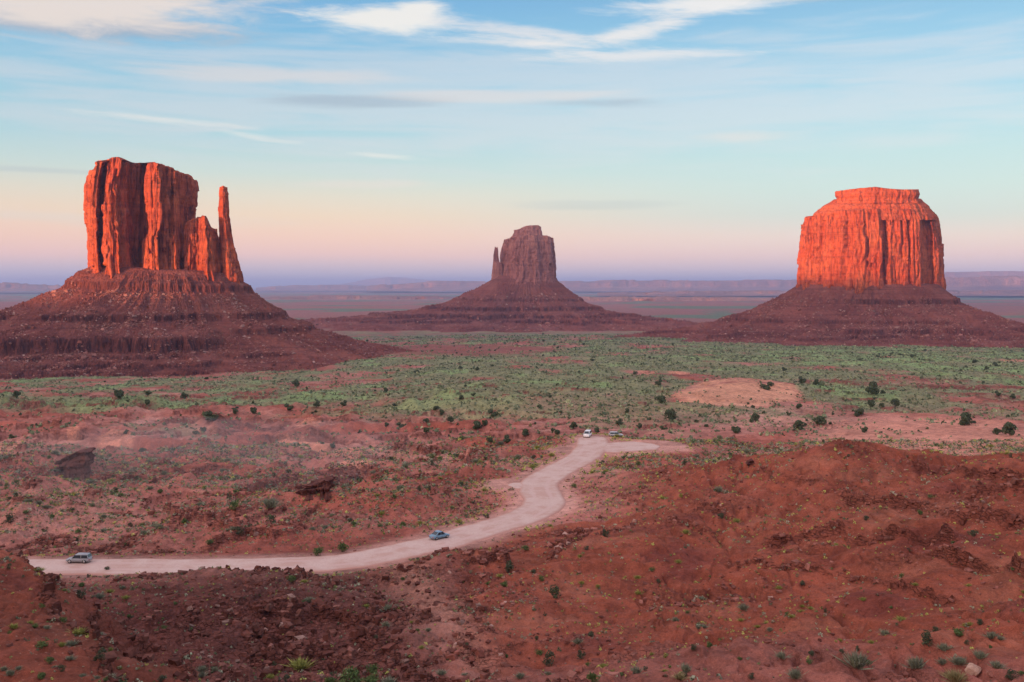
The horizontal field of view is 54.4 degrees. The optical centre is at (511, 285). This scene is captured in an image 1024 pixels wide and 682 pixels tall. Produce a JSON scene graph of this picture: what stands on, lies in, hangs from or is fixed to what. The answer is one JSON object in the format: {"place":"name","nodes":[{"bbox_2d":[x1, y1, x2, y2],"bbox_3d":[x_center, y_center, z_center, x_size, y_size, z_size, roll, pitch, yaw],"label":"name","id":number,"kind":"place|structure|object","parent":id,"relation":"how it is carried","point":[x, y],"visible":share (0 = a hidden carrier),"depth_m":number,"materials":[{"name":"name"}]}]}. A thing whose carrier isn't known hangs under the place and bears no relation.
{"place":"outdoors","nodes":[
{"label":"outdoors","id":0,"kind":"place"},
{"bbox_2d":[28,436,607,574],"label":"dirt road","id":1,"kind":"structure","parent":0,"point":[543,498],"depth_m":189.84,"materials":[{"name":"soil"}]},
{"bbox_2d":[66,552,92,563],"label":"grey car","id":2,"kind":"object","parent":1,"relation":"on","point":[83,557],"visible":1,"depth_m":178.97,"materials":[{"name":"paint"}]},
{"bbox_2d":[428,530,449,539],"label":"blue car","id":3,"kind":"object","parent":1,"relation":"on","point":[436,534],"visible":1,"depth_m":196.01,"materials":[{"name":"paint"}]},
{"bbox_2d":[583,430,591,437],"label":"white van","id":4,"kind":"object","parent":1,"relation":"on","point":[587,433],"visible":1,"depth_m":327.32,"materials":[{"name":"paint"}]},
{"bbox_2d":[0,288,1023,681],"bbox_3d":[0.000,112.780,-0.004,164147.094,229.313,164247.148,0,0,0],"label":"ground","id":5,"kind":"structure","parent":0,"point":[598,564],"depth_m":193.10,"materials":[{"name":"red soil"}]},
{"bbox_2d":[4,512,15,522],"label":"blackbrush","id":6,"kind":"object","parent":5,"relation":"on","point":[8,518],"visible":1,"depth_m":213.88,"materials":[{"name":"green plant"}]},
{"bbox_2d":[5,670,17,675],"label":"sagebrush","id":7,"kind":"object","parent":5,"relation":"on","point":[9,673],"visible":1,"depth_m":78.90,"materials":[{"name":"green plant"}]},
{"bbox_2d":[0,282,60,290],"bbox_3d":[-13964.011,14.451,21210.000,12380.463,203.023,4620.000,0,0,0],"label":"mesa","id":8,"kind":"structure","parent":5,"relation":"on","point":[6,286],"depth_m":20445.04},
{"bbox_2d":[37,672,45,678],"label":"green shrub","id":9,"kind":"object","parent":5,"relation":"on","point":[41,675],"visible":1,"depth_m":77.83,"materials":[{"name":"green plant"}]},
{"bbox_2d":[35,640,48,648],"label":"green shrub","id":10,"kind":"object","parent":5,"relation":"on","point":[43,643],"visible":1,"depth_m":85.51,"materials":[{"name":"green plant"}]},
{"bbox_2d":[44,657,54,663],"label":"green shrub","id":11,"kind":"object","parent":5,"relation":"on","point":[50,659],"visible":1,"depth_m":81.67,"materials":[{"name":"green plant"}]},
{"bbox_2d":[64,655,78,660],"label":"sagebrush","id":12,"kind":"object","parent":5,"relation":"on","point":[72,657],"visible":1,"depth_m":83.23,"materials":[{"name":"green plant"}]},
{"bbox_2d":[64,638,80,646],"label":"sagebrush","id":13,"kind":"object","parent":5,"relation":"on","point":[71,643],"visible":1,"depth_m":87.41,"materials":[{"name":"green plant"}]},
{"bbox_2d":[54,447,95,479],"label":"rock outcrop","id":14,"kind":"object","parent":5,"relation":"on","point":[76,464],"visible":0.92,"depth_m":284.43,"materials":[{"name":"stone"}]},
{"bbox_2d":[66,627,89,634],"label":"rabbitbrush","id":15,"kind":"object","parent":5,"relation":"on","point":[78,631],"visible":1,"depth_m":90.56,"materials":[{"name":"green plant"}]},
{"bbox_2d":[77,588,85,597],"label":"blackbrush","id":16,"kind":"object","parent":5,"relation":"on","point":[82,593],"visible":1,"depth_m":109.89,"materials":[{"name":"green plant"}]},
{"bbox_2d":[92,593,107,599],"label":"sagebrush","id":17,"kind":"object","parent":5,"relation":"on","point":[99,595],"visible":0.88,"depth_m":144.04,"materials":[{"name":"green plant"}]},
{"bbox_2d":[95,647,106,660],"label":"blackbrush","id":18,"kind":"object","parent":5,"relation":"on","point":[100,651],"visible":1,"depth_m":84.80,"materials":[{"name":"green plant"}]},
{"bbox_2d":[114,389,123,398],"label":"juniper tree","id":19,"kind":"object","parent":5,"relation":"on","point":[118,393],"visible":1,"depth_m":575.43,"materials":[{"name":"green plant"}]},
{"bbox_2d":[0,283,387,379],"bbox_3d":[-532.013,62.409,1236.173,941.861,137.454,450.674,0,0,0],"label":"talus rubble","id":20,"kind":"object","parent":5,"relation":"on","point":[85,354],"visible":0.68,"depth_m":1254.76,"materials":[{"name":"stone"}]},
{"bbox_2d":[196,664,209,671],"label":"sagebrush","id":21,"kind":"object","parent":5,"relation":"on","point":[202,667],"visible":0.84,"depth_m":98.70,"materials":[{"name":"green plant"}]},
{"bbox_2d":[198,670,207,677],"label":"sagebrush","id":22,"kind":"object","parent":5,"relation":"on","point":[201,674],"visible":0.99,"depth_m":97.20,"materials":[{"name":"green plant"}]},
{"bbox_2d":[0,157,417,379],"bbox_3d":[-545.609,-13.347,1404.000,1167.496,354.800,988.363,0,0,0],"label":"mitten butte","id":23,"kind":"object","parent":5,"relation":"on","point":[148,230],"visible":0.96,"depth_m":1333.05,"materials":[{"name":"red stone"}]},
{"bbox_2d":[203,410,218,420],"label":"juniper tree","id":24,"kind":"object","parent":5,"relation":"on","point":[209,415],"visible":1,"depth_m":415.17,"materials":[{"name":"green plant"}]},
{"bbox_2d":[229,499,242,510],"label":"green shrub","id":25,"kind":"object","parent":5,"relation":"on","point":[234,504],"visible":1,"depth_m":212.76,"materials":[{"name":"green plant"}]},
{"bbox_2d":[235,525,243,535],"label":"blackbrush","id":26,"kind":"object","parent":5,"relation":"on","point":[237,528],"visible":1,"depth_m":202.83,"materials":[{"name":"green plant"}]},
{"bbox_2d":[265,515,275,521],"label":"blackbrush","id":27,"kind":"object","parent":5,"relation":"on","point":[271,518],"visible":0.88,"depth_m":211.74,"materials":[{"name":"green plant"}]},
{"bbox_2d":[256,496,286,507],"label":"sagebrush","id":28,"kind":"object","parent":5,"relation":"on","point":[270,503],"visible":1,"depth_m":219.26,"materials":[{"name":"green plant"}]},
{"bbox_2d":[286,575,296,582],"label":"green shrub","id":29,"kind":"object","parent":5,"relation":"on","point":[291,578],"visible":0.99,"depth_m":151.81,"materials":[{"name":"green plant"}]},
{"bbox_2d":[281,656,317,671],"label":"rabbitbrush","id":30,"kind":"object","parent":5,"relation":"on","point":[298,663],"visible":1,"depth_m":109.28,"materials":[{"name":"green plant"}]},
{"bbox_2d":[256,285,374,290],"bbox_3d":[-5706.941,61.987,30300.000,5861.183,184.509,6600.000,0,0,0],"label":"mesa","id":31,"kind":"structure","parent":5,"relation":"on","point":[320,288],"depth_m":29121.24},
{"bbox_2d":[295,476,335,500],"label":"rock outcrop","id":32,"kind":"object","parent":5,"relation":"on","point":[323,486],"visible":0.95,"depth_m":239.93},
{"bbox_2d":[312,547,324,555],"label":"green shrub","id":33,"kind":"object","parent":5,"relation":"on","point":[320,550],"visible":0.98,"depth_m":184.43,"materials":[{"name":"green plant"}]},
{"bbox_2d":[324,676,337,681],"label":"green shrub","id":34,"kind":"object","parent":5,"relation":"on","point":[332,679],"visible":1,"depth_m":101.65,"materials":[{"name":"green plant"}]},
{"bbox_2d":[337,542,348,551],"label":"green shrub","id":35,"kind":"object","parent":5,"relation":"on","point":[343,546],"visible":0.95,"depth_m":187.33,"materials":[{"name":"green plant"}]},
{"bbox_2d":[338,665,360,681],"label":"green shrub","id":36,"kind":"object","parent":5,"relation":"on","point":[351,674],"visible":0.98,"depth_m":101.49,"materials":[{"name":"green plant"}]},
{"bbox_2d":[262,295,454,299],"bbox_3d":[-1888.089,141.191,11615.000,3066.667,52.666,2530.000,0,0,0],"label":"mesa","id":37,"kind":"structure","parent":5,"relation":"on","point":[344,297],"depth_m":11211.48,"materials":[{"name":"stone"}]},
{"bbox_2d":[360,672,378,681],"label":"green shrub","id":38,"kind":"object","parent":5,"relation":"on","point":[371,679],"visible":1,"depth_m":97.46,"materials":[{"name":"green plant"}]},
{"bbox_2d":[366,663,379,673],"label":"green shrub","id":39,"kind":"object","parent":5,"relation":"on","point":[373,666],"visible":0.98,"depth_m":102.41,"materials":[{"name":"green plant"}]},
{"bbox_2d":[337,277,437,285],"bbox_3d":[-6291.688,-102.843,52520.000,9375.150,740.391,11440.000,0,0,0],"label":"mesa","id":40,"kind":"structure","parent":5,"relation":"on","point":[387,281],"depth_m":50823.21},
{"bbox_2d":[377,675,399,681],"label":"sagebrush","id":41,"kind":"object","parent":5,"relation":"on","point":[387,679],"visible":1,"depth_m":97.10,"materials":[{"name":"green plant"}]},
{"bbox_2d":[435,669,447,674],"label":"sagebrush","id":42,"kind":"object","parent":5,"relation":"on","point":[441,672],"visible":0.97,"depth_m":106.78,"materials":[{"name":"green plant"}]},
{"bbox_2d":[472,420,481,428],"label":"juniper tree","id":43,"kind":"object","parent":5,"relation":"on","point":[477,423],"visible":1,"depth_m":383.79,"materials":[{"name":"green plant"}]},
{"bbox_2d":[487,408,498,417],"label":"juniper tree","id":44,"kind":"object","parent":5,"relation":"on","point":[493,414],"visible":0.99,"depth_m":446.94,"materials":[{"name":"green plant"}]},
{"bbox_2d":[304,225,697,332],"bbox_3d":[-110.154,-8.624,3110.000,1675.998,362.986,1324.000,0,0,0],"label":"distant mitten butte","id":45,"kind":"object","parent":5,"relation":"on","point":[526,264],"visible":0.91,"depth_m":2974.65,"materials":[{"name":"stone"}]},
{"bbox_2d":[313,291,696,331],"bbox_3d":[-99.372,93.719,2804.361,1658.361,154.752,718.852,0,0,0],"label":"talus rubble","id":46,"kind":"object","parent":5,"relation":"on","point":[540,297],"visible":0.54,"depth_m":2891.40,"materials":[{"name":"stone"}]},
{"bbox_2d":[503,434,510,442],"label":"juniper tree","id":47,"kind":"object","parent":5,"relation":"on","point":[506,439],"visible":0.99,"depth_m":330.40,"materials":[{"name":"green plant"}]},
{"bbox_2d":[504,560,514,573],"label":"blackbrush","id":48,"kind":"object","parent":5,"relation":"on","point":[509,565],"visible":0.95,"depth_m":165.93,"materials":[{"name":"green plant"}]},
{"bbox_2d":[0,438,1023,681],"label":"rock rubble","id":49,"kind":"object","parent":5,"relation":"on","point":[357,631],"visible":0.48,"depth_m":138.60,"materials":[{"name":"stone"}]},
{"bbox_2d":[0,333,1023,451],"bbox_3d":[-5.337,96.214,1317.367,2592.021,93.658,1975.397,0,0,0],"label":"plain scrub","id":50,"kind":"object","parent":5,"relation":"on","point":[600,405],"visible":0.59,"depth_m":836.04,"materials":[{"name":"green plant"}]},
{"bbox_2d":[0,432,1023,681],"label":"desert scrub","id":51,"kind":"object","parent":5,"relation":"on","point":[482,464],"visible":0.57,"depth_m":241.44,"materials":[{"name":"green plant"}]},
{"bbox_2d":[28,334,1012,390],"bbox_3d":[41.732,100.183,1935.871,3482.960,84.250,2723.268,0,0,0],"label":"distant juniper scrub","id":52,"kind":"object","parent":5,"relation":"on","point":[593,344],"visible":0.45,"depth_m":1647.54,"materials":[{"name":"green plant"}]},
{"bbox_2d":[513,672,527,678],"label":"sagebrush","id":53,"kind":"object","parent":5,"relation":"on","point":[519,675],"visible":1,"depth_m":106.59,"materials":[{"name":"green plant"}]},
{"bbox_2d":[542,649,555,665],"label":"blackbrush","id":54,"kind":"object","parent":5,"relation":"on","point":[549,660],"visible":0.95,"depth_m":114.41,"materials":[{"name":"green plant"}]},
{"bbox_2d":[549,584,560,598],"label":"blackbrush","id":55,"kind":"object","parent":5,"relation":"on","point":[555,590],"visible":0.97,"depth_m":145.14,"materials":[{"name":"green plant"}]},
{"bbox_2d":[569,421,576,428],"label":"juniper tree","id":56,"kind":"object","parent":5,"relation":"on","point":[573,425],"visible":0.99,"depth_m":366.47,"materials":[{"name":"green plant"}]},
{"bbox_2d":[572,638,583,644],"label":"sagebrush","id":57,"kind":"object","parent":5,"relation":"on","point":[578,641],"visible":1,"depth_m":118.75,"materials":[{"name":"green plant"}]},
{"bbox_2d":[576,650,585,658],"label":"blackbrush","id":58,"kind":"object","parent":5,"relation":"on","point":[580,654],"visible":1,"depth_m":113.51,"materials":[{"name":"green plant"}]},
{"bbox_2d":[367,280,796,290],"bbox_3d":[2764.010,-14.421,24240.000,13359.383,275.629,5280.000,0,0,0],"label":"mesa","id":59,"kind":"structure","parent":5,"relation":"on","point":[661,285],"depth_m":23321.86,"materials":[{"name":"stone"}]},
{"bbox_2d":[586,672,599,681],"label":"green shrub","id":60,"kind":"object","parent":5,"relation":"on","point":[592,676],"visible":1,"depth_m":87.95,"materials":[{"name":"green plant"}]},
{"bbox_2d":[602,528,609,536],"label":"blackbrush","id":61,"kind":"object","parent":5,"relation":"on","point":[605,534],"visible":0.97,"depth_m":180.06,"materials":[{"name":"green plant"}]},
{"bbox_2d":[609,431,622,436],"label":"silver car","id":62,"kind":"object","parent":5,"relation":"on","point":[612,433],"visible":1,"depth_m":331.02,"materials":[{"name":"paint"}]},
{"bbox_2d":[627,666,649,673],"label":"sagebrush","id":63,"kind":"object","parent":5,"relation":"on","point":[635,670],"visible":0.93,"depth_m":92.13,"materials":[{"name":"green plant"}]},
{"bbox_2d":[654,395,665,402],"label":"juniper tree","id":64,"kind":"object","parent":5,"relation":"on","point":[661,398],"visible":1,"depth_m":495.54,"materials":[{"name":"green plant"}]},
{"bbox_2d":[664,409,675,419],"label":"juniper tree","id":65,"kind":"object","parent":5,"relation":"on","point":[671,413],"visible":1,"depth_m":408.76,"materials":[{"name":"green plant"}]},
{"bbox_2d":[579,296,774,301],"bbox_3d":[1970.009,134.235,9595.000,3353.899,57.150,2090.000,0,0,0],"label":"mesa","id":66,"kind":"structure","parent":5,"relation":"on","point":[635,298],"depth_m":9272.57,"materials":[{"name":"stone"}]},
{"bbox_2d":[668,672,691,679],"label":"grass tussock","id":67,"kind":"object","parent":5,"relation":"on","point":[679,676],"depth_m":86.84,"materials":[{"name":"green plant"}]},
{"bbox_2d":[676,663,698,672],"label":"sagebrush","id":68,"kind":"object","parent":5,"relation":"on","point":[685,667],"visible":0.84,"depth_m":90.75,"materials":[{"name":"green plant"}]},
{"bbox_2d":[712,486,727,491],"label":"sagebrush","id":69,"kind":"object","parent":5,"relation":"on","point":[719,489],"visible":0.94,"depth_m":202.49,"materials":[{"name":"green plant"}]},
{"bbox_2d":[731,426,740,432],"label":"juniper tree","id":70,"kind":"object","parent":5,"relation":"on","point":[737,429],"visible":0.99,"depth_m":369.39,"materials":[{"name":"green plant"}]},
{"bbox_2d":[735,603,750,610],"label":"sagebrush","id":71,"kind":"object","parent":5,"relation":"on","point":[743,606],"visible":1,"depth_m":135.07,"materials":[{"name":"green plant"}]},
{"bbox_2d":[751,413,759,421],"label":"juniper tree","id":72,"kind":"object","parent":5,"relation":"on","point":[755,416],"visible":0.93,"depth_m":406.69,"materials":[{"name":"green plant"}]},
{"bbox_2d":[759,381,773,389],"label":"juniper tree","id":73,"kind":"object","parent":5,"relation":"on","point":[765,386],"visible":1,"depth_m":581.87,"materials":[{"name":"green plant"}]},
{"bbox_2d":[773,650,792,658],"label":"sagebrush","id":74,"kind":"object","parent":5,"relation":"on","point":[781,654],"visible":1,"depth_m":94.27,"materials":[{"name":"green plant"}]},
{"bbox_2d":[784,667,806,679],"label":"sagebrush","id":75,"kind":"object","parent":5,"relation":"on","point":[793,674],"visible":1,"depth_m":87.64,"materials":[{"name":"green plant"}]},
{"bbox_2d":[793,420,806,429],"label":"juniper tree","id":76,"kind":"object","parent":5,"relation":"on","point":[798,424],"visible":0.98,"depth_m":375.44,"materials":[{"name":"green plant"}]},
{"bbox_2d":[597,290,1023,295],"bbox_3d":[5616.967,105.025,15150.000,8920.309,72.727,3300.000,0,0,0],"label":"mesa","id":77,"kind":"structure","parent":5,"relation":"on","point":[779,292],"depth_m":14567.60,"materials":[{"name":"stone"}]},
{"bbox_2d":[614,187,1023,347],"bbox_3d":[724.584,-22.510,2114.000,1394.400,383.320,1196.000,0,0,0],"label":"block butte","id":78,"kind":"object","parent":5,"relation":"on","point":[873,247],"visible":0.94,"depth_m":2037.37,"materials":[{"name":"red stone"}]},
{"bbox_2d":[614,297,1023,347],"bbox_3d":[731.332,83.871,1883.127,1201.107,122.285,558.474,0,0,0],"label":"talus rubble","id":79,"kind":"object","parent":5,"relation":"on","point":[972,340],"visible":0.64,"depth_m":1912.45,"materials":[{"name":"stone"}]},
{"bbox_2d":[812,416,826,424],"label":"juniper tree","id":80,"kind":"object","parent":5,"relation":"on","point":[819,420],"visible":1,"depth_m":403.48,"materials":[{"name":"green plant"}]},
{"bbox_2d":[831,650,878,669],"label":"sagebrush","id":81,"kind":"object","parent":5,"relation":"on","point":[857,661],"visible":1,"depth_m":89.88,"materials":[{"name":"green plant"}]},
{"bbox_2d":[854,408,863,415],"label":"juniper tree","id":82,"kind":"object","parent":5,"relation":"on","point":[859,411],"visible":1,"depth_m":457.96,"materials":[{"name":"green plant"}]},
{"bbox_2d":[867,399,874,406],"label":"juniper tree","id":83,"kind":"object","parent":5,"relation":"on","point":[871,403],"visible":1,"depth_m":551.02,"materials":[{"name":"green plant"}]},
{"bbox_2d":[865,381,879,393],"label":"juniper tree","id":84,"kind":"object","parent":5,"relation":"on","point":[872,388],"visible":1,"depth_m":594.01,"materials":[{"name":"green plant"}]},
{"bbox_2d":[875,629,895,635],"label":"sagebrush","id":85,"kind":"object","parent":5,"relation":"on","point":[883,632],"visible":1,"depth_m":107.05,"materials":[{"name":"green plant"}]},
{"bbox_2d":[891,398,899,405],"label":"juniper tree","id":86,"kind":"object","parent":5,"relation":"on","point":[895,402],"visible":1,"depth_m":551.76,"materials":[{"name":"green plant"}]},
{"bbox_2d":[898,655,930,668],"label":"sagebrush","id":87,"kind":"object","parent":5,"relation":"on","point":[915,663],"visible":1,"depth_m":91.59,"materials":[{"name":"green plant"}]},
{"bbox_2d":[921,629,932,645],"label":"blackbrush","id":88,"kind":"object","parent":5,"relation":"on","point":[926,639],"visible":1,"depth_m":97.08,"materials":[{"name":"green plant"}]},
{"bbox_2d":[934,657,946,664],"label":"sagebrush","id":89,"kind":"object","parent":5,"relation":"on","point":[941,661],"visible":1,"depth_m":93.63,"materials":[{"name":"green plant"}]},
{"bbox_2d":[931,642,956,650],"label":"sagebrush","id":90,"kind":"object","parent":5,"relation":"on","point":[943,647],"visible":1,"depth_m":95.14,"materials":[{"name":"green plant"}]},
{"bbox_2d":[937,667,970,681],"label":"grass tussock","id":91,"kind":"object","parent":5,"relation":"on","point":[953,676],"depth_m":84.33,"materials":[{"name":"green plant"}]},
{"bbox_2d":[943,654,968,665],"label":"sagebrush","id":92,"kind":"object","parent":5,"relation":"on","point":[959,660],"visible":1,"depth_m":92.79,"materials":[{"name":"green plant"}]},
{"bbox_2d":[953,628,964,636],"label":"green shrub","id":93,"kind":"object","parent":5,"relation":"on","point":[958,632],"visible":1,"depth_m":98.89,"materials":[{"name":"green plant"}]},
{"bbox_2d":[959,412,972,425],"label":"juniper tree","id":94,"kind":"object","parent":5,"relation":"on","point":[966,419],"visible":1,"depth_m":404.99,"materials":[{"name":"green plant"}]},
{"bbox_2d":[966,529,978,536],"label":"blackbrush","id":95,"kind":"object","parent":5,"relation":"on","point":[975,531],"visible":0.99,"depth_m":143.46,"materials":[{"name":"green plant"}]},
{"bbox_2d":[965,663,981,675],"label":"boulder","id":96,"kind":"object","parent":5,"relation":"on","point":[973,669],"visible":0.93,"depth_m":90.95,"materials":[{"name":"stone"}]},
{"bbox_2d":[972,649,988,659],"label":"sagebrush","id":97,"kind":"object","parent":5,"relation":"on","point":[979,655],"visible":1,"depth_m":92.48,"materials":[{"name":"green plant"}]},
{"bbox_2d":[944,271,1023,277],"bbox_3d":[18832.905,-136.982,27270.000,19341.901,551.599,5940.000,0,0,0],"label":"mesa","id":98,"kind":"structure","parent":5,"relation":"on","point":[981,273],"depth_m":26771.78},
{"bbox_2d":[945,276,1023,290],"bbox_3d":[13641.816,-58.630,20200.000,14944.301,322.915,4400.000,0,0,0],"label":"mesa","id":99,"kind":"structure","parent":5,"relation":"on","point":[985,283],"depth_m":19436.38,"materials":[{"name":"stone"}]},
{"bbox_2d":[975,631,998,638],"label":"sagebrush","id":100,"kind":"object","parent":5,"relation":"on","point":[991,635],"visible":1,"depth_m":98.09,"materials":[{"name":"green plant"}]},
{"bbox_2d":[986,670,992,677],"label":"boulder","id":101,"kind":"object","parent":5,"relation":"on","point":[989,673],"visible":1,"depth_m":89.16,"materials":[{"name":"red stone"}]},
{"bbox_2d":[992,428,1001,434],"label":"juniper tree","id":102,"kind":"object","parent":5,"relation":"on","point":[996,431],"visible":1,"depth_m":362.31,"materials":[{"name":"green plant"}]},
{"bbox_2d":[984,660,1010,668],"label":"sagebrush","id":103,"kind":"object","parent":5,"relation":"on","point":[997,665],"visible":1,"depth_m":89.50,"materials":[{"name":"green plant"}]},
{"bbox_2d":[1002,421,1016,434],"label":"juniper tree","id":104,"kind":"object","parent":5,"relation":"on","point":[1008,427],"visible":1,"depth_m":355.34,"materials":[{"name":"green plant"}]},
{"bbox_2d":[1005,668,1020,680],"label":"blackbrush","id":105,"kind":"object","parent":5,"relation":"on","point":[1011,673],"visible":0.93,"depth_m":87.34,"materials":[{"name":"green plant"}]},
{"bbox_2d":[0,0,1023,287],"label":"sky","id":106,"kind":"structure","parent":0,"point":[349,141],"materials":[{"name":"blue"}]},
{"bbox_2d":[507,483,532,488],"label":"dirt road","id":107,"kind":"structure","parent":0,"point":[516,485],"depth_m":248.89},
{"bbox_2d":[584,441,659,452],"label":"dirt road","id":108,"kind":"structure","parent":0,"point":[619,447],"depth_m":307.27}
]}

